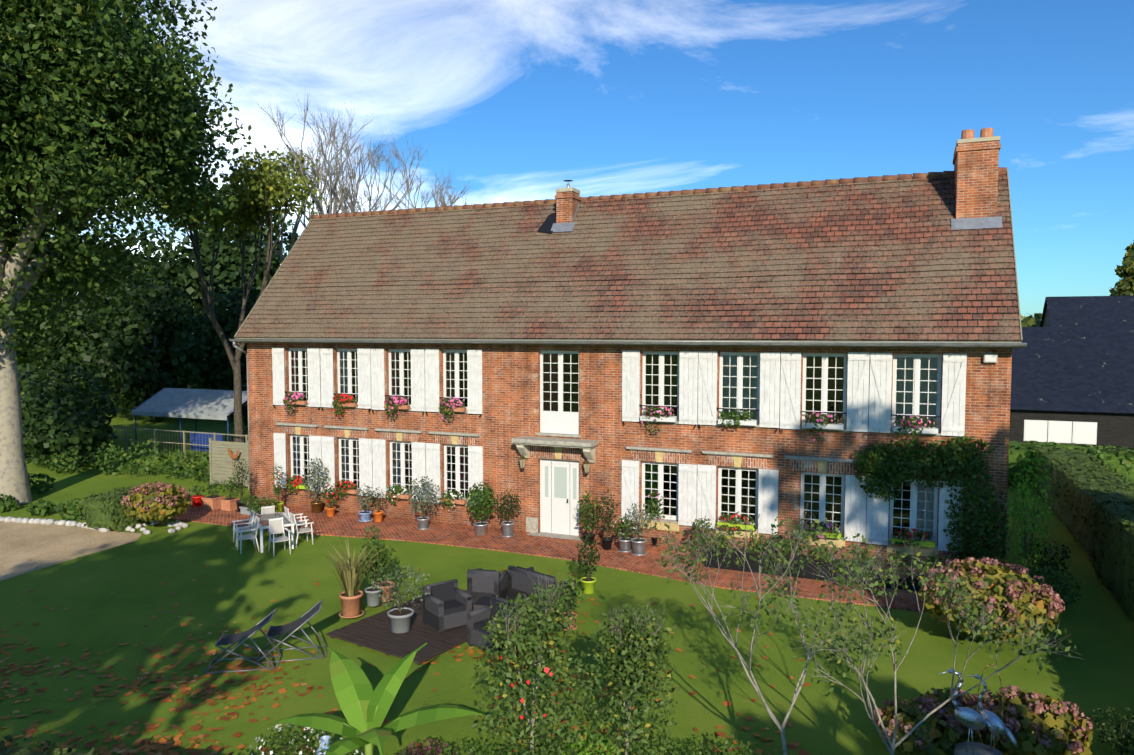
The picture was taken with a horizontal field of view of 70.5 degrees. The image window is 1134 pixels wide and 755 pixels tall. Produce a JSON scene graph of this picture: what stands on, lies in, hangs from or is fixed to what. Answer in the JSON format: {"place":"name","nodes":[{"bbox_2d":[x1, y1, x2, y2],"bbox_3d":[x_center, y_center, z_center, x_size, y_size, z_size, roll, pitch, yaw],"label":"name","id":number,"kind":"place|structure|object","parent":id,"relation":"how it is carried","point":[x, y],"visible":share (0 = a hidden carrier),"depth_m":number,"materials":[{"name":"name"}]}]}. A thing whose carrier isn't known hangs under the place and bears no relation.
{"place":"outdoors","nodes":[
{"label":"outdoors","id":0,"kind":"place"},
{"bbox_2d":[0,521,141,580],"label":"gravel drive","id":1,"kind":"structure","parent":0,"point":[38,544],"depth_m":23.76,"materials":[{"name":"beige gravel"}]},
{"bbox_2d":[255,513,289,525],"bbox_3d":[-8.687,4.176,23.669,1.672,0.008,1.543,1,4,23],"label":"dining set glass top","id":2,"kind":"object","parent":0,"point":[264,520],"visible":0.57,"depth_m":23.86,"materials":[{"name":"glass"}]},
{"bbox_2d":[0,359,1133,754],"bbox_3d":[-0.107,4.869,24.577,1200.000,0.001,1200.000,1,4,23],"label":"lawn","id":3,"kind":"structure","parent":0,"point":[232,589],"depth_m":15.92,"materials":[{"name":"green plant"}]},
{"bbox_2d":[0,735,123,754],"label":"hedge","id":4,"kind":"object","parent":3,"relation":"on","point":[4,750],"visible":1,"depth_m":9.92,"materials":[{"name":"green plant"}]},
{"bbox_2d":[0,516,188,534],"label":"white border stones","id":5,"kind":"object","parent":3,"relation":"on","point":[179,524],"visible":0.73,"depth_m":25.89,"materials":[{"name":"white stone"}]},
{"bbox_2d":[0,439,221,520],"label":"shrubs","id":6,"kind":"object","parent":3,"relation":"on","point":[48,509],"visible":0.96,"depth_m":34.09,"materials":[{"name":"green plant"}]},
{"bbox_2d":[0,0,251,505],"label":"ash tree","id":7,"kind":"object","parent":3,"relation":"on","point":[68,75],"depth_m":28.35,"materials":[{"name":"green plant"}]},
{"bbox_2d":[8,184,299,467],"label":"trees","id":8,"kind":"object","parent":3,"relation":"on","point":[104,365],"depth_m":54.88,"materials":[{"name":"green plant"}]},
{"bbox_2d":[73,423,247,456],"bbox_3d":[-18.741,3.303,39.400,16.303,1.400,0.070,1,4,23],"label":"fence","id":9,"kind":"object","parent":3,"relation":"on","point":[126,439],"visible":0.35,"depth_m":39.66,"materials":[{"name":"grey metal"}]},
{"bbox_2d":[131,388,246,451],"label":"shed","id":10,"kind":"structure","parent":3,"relation":"on","point":[180,403],"depth_m":42.64,"materials":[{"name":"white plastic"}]},
{"bbox_2d":[209,438,248,489],"bbox_3d":[-12.710,3.465,31.815,3.790,1.960,0.090,1,4,23],"label":"fence panel","id":11,"kind":"object","parent":3,"relation":"on","point":[221,461],"visible":0.35,"depth_m":32.21,"materials":[{"name":"brown wood"}]},
{"bbox_2d":[227,448,238,489],"bbox_3d":[-13.176,3.624,31.748,0.620,1.650,0.023,1,4,23],"label":"rooster sculpture","id":12,"kind":"object","parent":3,"relation":"on","point":[232,455],"visible":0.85,"depth_m":31.74,"materials":[{"name":"orange metal"}]},
{"bbox_2d":[146,133,326,459],"bbox_3d":[-14.974,-3.673,37.352,8.044,15.580,7.540,1,4,23],"label":"sparse tree","id":13,"kind":"object","parent":3,"relation":"on","point":[275,185],"depth_m":37.29,"materials":[{"name":"green plant"}]},
{"bbox_2d":[204,600,326,673],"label":"deck chairs","id":14,"kind":"object","parent":3,"relation":"on","point":[280,630],"visible":1,"depth_m":15.31,"materials":[{"name":"grey metal"}]},
{"bbox_2d":[232,505,313,556],"bbox_3d":[-8.689,4.444,23.685,2.527,0.961,2.454,1,4,23],"label":"patio dining set","id":15,"kind":"object","parent":3,"relation":"on","point":[276,526],"visible":0.98,"depth_m":23.16,"materials":[{"name":"white plastic"}]},
{"bbox_2d":[214,93,472,260],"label":"bare tree branches","id":16,"kind":"object","parent":3,"relation":"on","point":[344,192],"visible":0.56,"depth_m":42.01,"materials":[{"name":"grey plant"}]},
{"bbox_2d":[0,559,818,754],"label":"fallen leaves","id":17,"kind":"object","parent":3,"relation":"on","point":[158,747],"depth_m":13.88,"materials":[{"name":"brown plant"}]},
{"bbox_2d":[326,589,526,664],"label":"deck platform","id":18,"kind":"structure","parent":3,"relation":"on","point":[374,632],"depth_m":16.31,"materials":[{"name":"brown wood"}]},
{"bbox_2d":[422,565,575,651],"bbox_3d":[-1.491,4.781,17.289,2.442,0.845,3.402,2,4,29],"label":"outdoor sofa set","id":19,"kind":"object","parent":18,"relation":"on","point":[448,604],"visible":0.75,"depth_m":17.02,"materials":[{"name":"grey wicker"}]},
{"bbox_2d":[396,738,457,754],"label":"sedum plants","id":20,"kind":"object","parent":3,"relation":"on","point":[428,748],"visible":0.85,"depth_m":11.62,"materials":[{"name":"plant"}]},
{"bbox_2d":[165,501,928,612],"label":"brick patio","id":21,"kind":"structure","parent":3,"relation":"on","point":[343,524],"depth_m":23.42,"materials":[{"name":"red brick"}]},
{"bbox_2d":[705,546,935,591],"bbox_3d":[6.581,4.839,20.287,6.150,0.500,0.406,1,4,23],"label":"black planter trough","id":22,"kind":"object","parent":21,"relation":"on","point":[808,570],"visible":0.27,"depth_m":20.30,"materials":[{"name":"black"}]},
{"bbox_2d":[191,400,937,754],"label":"plant pots","id":23,"kind":"object","parent":3,"relation":"on","point":[401,622],"visible":0.67,"depth_m":22.43,"materials":[{"name":"ceramic"}]},
{"bbox_2d":[321,536,388,596],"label":"potted plant","id":24,"kind":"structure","parent":23,"relation":"on","point":[350,575],"depth_m":17.50,"materials":[{"name":"green plant"}]},
{"bbox_2d":[301,458,814,610],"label":"potted plants","id":25,"kind":"object","parent":23,"relation":"on","point":[427,498],"visible":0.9,"depth_m":24.96,"materials":[{"name":"green plant"}]},
{"bbox_2d":[282,391,935,537],"bbox_3d":[-0.262,2.513,24.500,20.870,3.646,0.729,1,4,23],"label":"pink flower","id":26,"kind":"object","parent":23,"relation":"on","point":[460,405],"visible":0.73,"depth_m":23.10,"materials":[{"name":"pink plant"}]},
{"bbox_2d":[189,392,1083,754],"bbox_3d":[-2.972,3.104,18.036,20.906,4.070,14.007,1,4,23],"label":"flowering plants","id":27,"kind":"object","parent":23,"relation":"on","point":[546,669],"depth_m":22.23,"materials":[{"name":"red plant"}]},
{"bbox_2d":[81,446,1133,620],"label":"clipped hedges","id":28,"kind":"object","parent":3,"relation":"on","point":[1116,576],"depth_m":23.57,"materials":[{"name":"green plant"}]},
{"bbox_2d":[121,481,1093,754],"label":"hydrangea flowers","id":29,"kind":"object","parent":3,"relation":"on","point":[996,578],"visible":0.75,"depth_m":12.51,"materials":[{"name":"plant"}]},
{"bbox_2d":[247,343,1011,568],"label":"house walls","id":30,"kind":"structure","parent":3,"relation":"on","point":[503,420],"depth_m":23.99,"materials":[{"name":"red brick"}]},
{"bbox_2d":[519,453,590,473],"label":"wall lanterns","id":31,"kind":"object","parent":30,"relation":"attached to","point":[586,462],"depth_m":23.87,"materials":[{"name":"beige metal"}]},
{"bbox_2d":[288,348,941,544],"bbox_3d":[-0.182,1.997,24.619,21.040,5.670,0.072,1,4,23],"label":"house joinery","id":32,"kind":"object","parent":30,"relation":"in","point":[559,515],"visible":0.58,"depth_m":24.26,"materials":[{"name":"white wood"}]},
{"bbox_2d":[291,351,936,537],"bbox_3d":[-0.185,1.623,24.591,20.860,4.730,0.026,1,4,23],"label":"house glass","id":33,"kind":"object","parent":32,"relation":"in","point":[560,482],"visible":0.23,"depth_m":24.44,"materials":[{"name":"clear glass"}]},
{"bbox_2d":[276,404,955,556],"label":"house dressings","id":34,"kind":"structure","parent":30,"relation":"attached to","point":[562,448],"depth_m":23.51,"materials":[{"name":"beige stone"}]},
{"bbox_2d":[273,391,961,553],"bbox_3d":[-0.242,2.518,24.501,22.090,3.586,0.283,1,4,23],"label":"house ironwork","id":35,"kind":"object","parent":30,"relation":"attached to","point":[652,406],"visible":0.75,"depth_m":22.62,"materials":[{"name":"metal"}]},
{"bbox_2d":[272,347,966,551],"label":"shutters","id":36,"kind":"object","parent":30,"relation":"attached to","point":[698,399],"visible":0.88,"depth_m":22.73,"materials":[{"name":"white wood"}]},
{"bbox_2d":[235,172,1020,341],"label":"house roof","id":37,"kind":"structure","parent":30,"relation":"on","point":[895,260],"depth_m":24.44,"materials":[{"name":"brown tile"}]},
{"bbox_2d":[234,167,1022,347],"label":"roof trim","id":38,"kind":"structure","parent":37,"relation":"attached to","point":[779,185],"depth_m":25.14,"materials":[{"name":"brown tile"}]},
{"bbox_2d":[538,128,1002,232],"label":"chimneys","id":39,"kind":"object","parent":37,"relation":"on","point":[975,162],"visible":0.96,"depth_m":21.95,"materials":[{"name":"orange brick"}]},
{"bbox_2d":[983,351,997,362],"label":"floodlight","id":40,"kind":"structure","parent":30,"relation":"attached to","point":[989,357],"depth_m":19.72,"materials":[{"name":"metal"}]},
{"bbox_2d":[265,445,1053,754],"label":"banana plant leaves","id":41,"kind":"object","parent":3,"relation":"on","point":[352,685],"visible":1,"depth_m":11.42,"materials":[{"name":"green plant"}]},
{"bbox_2d":[195,454,1132,754],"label":"shrub branches","id":42,"kind":"object","parent":3,"relation":"on","point":[753,680],"visible":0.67,"depth_m":10.73,"materials":[{"name":"brown"}]},
{"bbox_2d":[232,456,1133,754],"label":"dark plant leaf","id":43,"kind":"object","parent":3,"relation":"on","point":[592,556],"visible":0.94,"depth_m":19.52,"materials":[{"name":"green plant"}]},
{"bbox_2d":[470,511,1075,754],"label":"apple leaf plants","id":44,"kind":"object","parent":3,"relation":"on","point":[533,636],"visible":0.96,"depth_m":11.08,"materials":[{"name":"green plant"}]},
{"bbox_2d":[940,664,1017,754],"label":"heron statues","id":45,"kind":"object","parent":3,"relation":"on","point":[975,720],"visible":0.96,"depth_m":11.24,"materials":[{"name":"metal"}]},
{"bbox_2d":[1008,440,1133,487],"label":"laurel hedge","id":46,"kind":"object","parent":3,"relation":"on","point":[1116,461],"depth_m":31.79,"materials":[{"name":"green plant"}]},
{"bbox_2d":[1009,327,1133,449],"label":"neighbouring building","id":47,"kind":"structure","parent":3,"relation":"on","point":[1071,385],"depth_m":40.63,"materials":[{"name":"black"}]},
{"bbox_2d":[1020,240,1133,326],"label":"trees","id":48,"kind":"object","parent":3,"relation":"on","point":[1125,284],"visible":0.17,"depth_m":88.45,"materials":[{"name":"green plant"}]},
{"bbox_2d":[1040,296,1133,326],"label":"roof","id":49,"kind":"structure","parent":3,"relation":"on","point":[1091,311],"depth_m":62.02,"materials":[{"name":"stone"}]},
{"bbox_2d":[16,0,1133,323],"label":"sky","id":50,"kind":"structure","parent":0,"point":[516,99],"materials":[{"name":"blue"}]},
{"bbox_2d":[292,351,937,538],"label":"window panes","id":51,"kind":"structure","parent":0,"point":[839,406],"depth_m":23.65,"materials":[{"name":"white wood"}]},
{"bbox_2d":[284,348,948,549],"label":"limewash jambs","id":52,"kind":"object","parent":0,"point":[796,519],"visible":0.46,"depth_m":24.05,"materials":[{"name":"white paint"}]},
{"bbox_2d":[229,339,1026,494],"bbox_3d":[-0.446,1.828,24.304,24.870,5.904,0.769,1,4,23],"label":"gutter","id":53,"kind":"object","parent":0,"point":[919,344],"visible":0.94,"depth_m":22.66,"materials":[{"name":"metal"}]}
]}

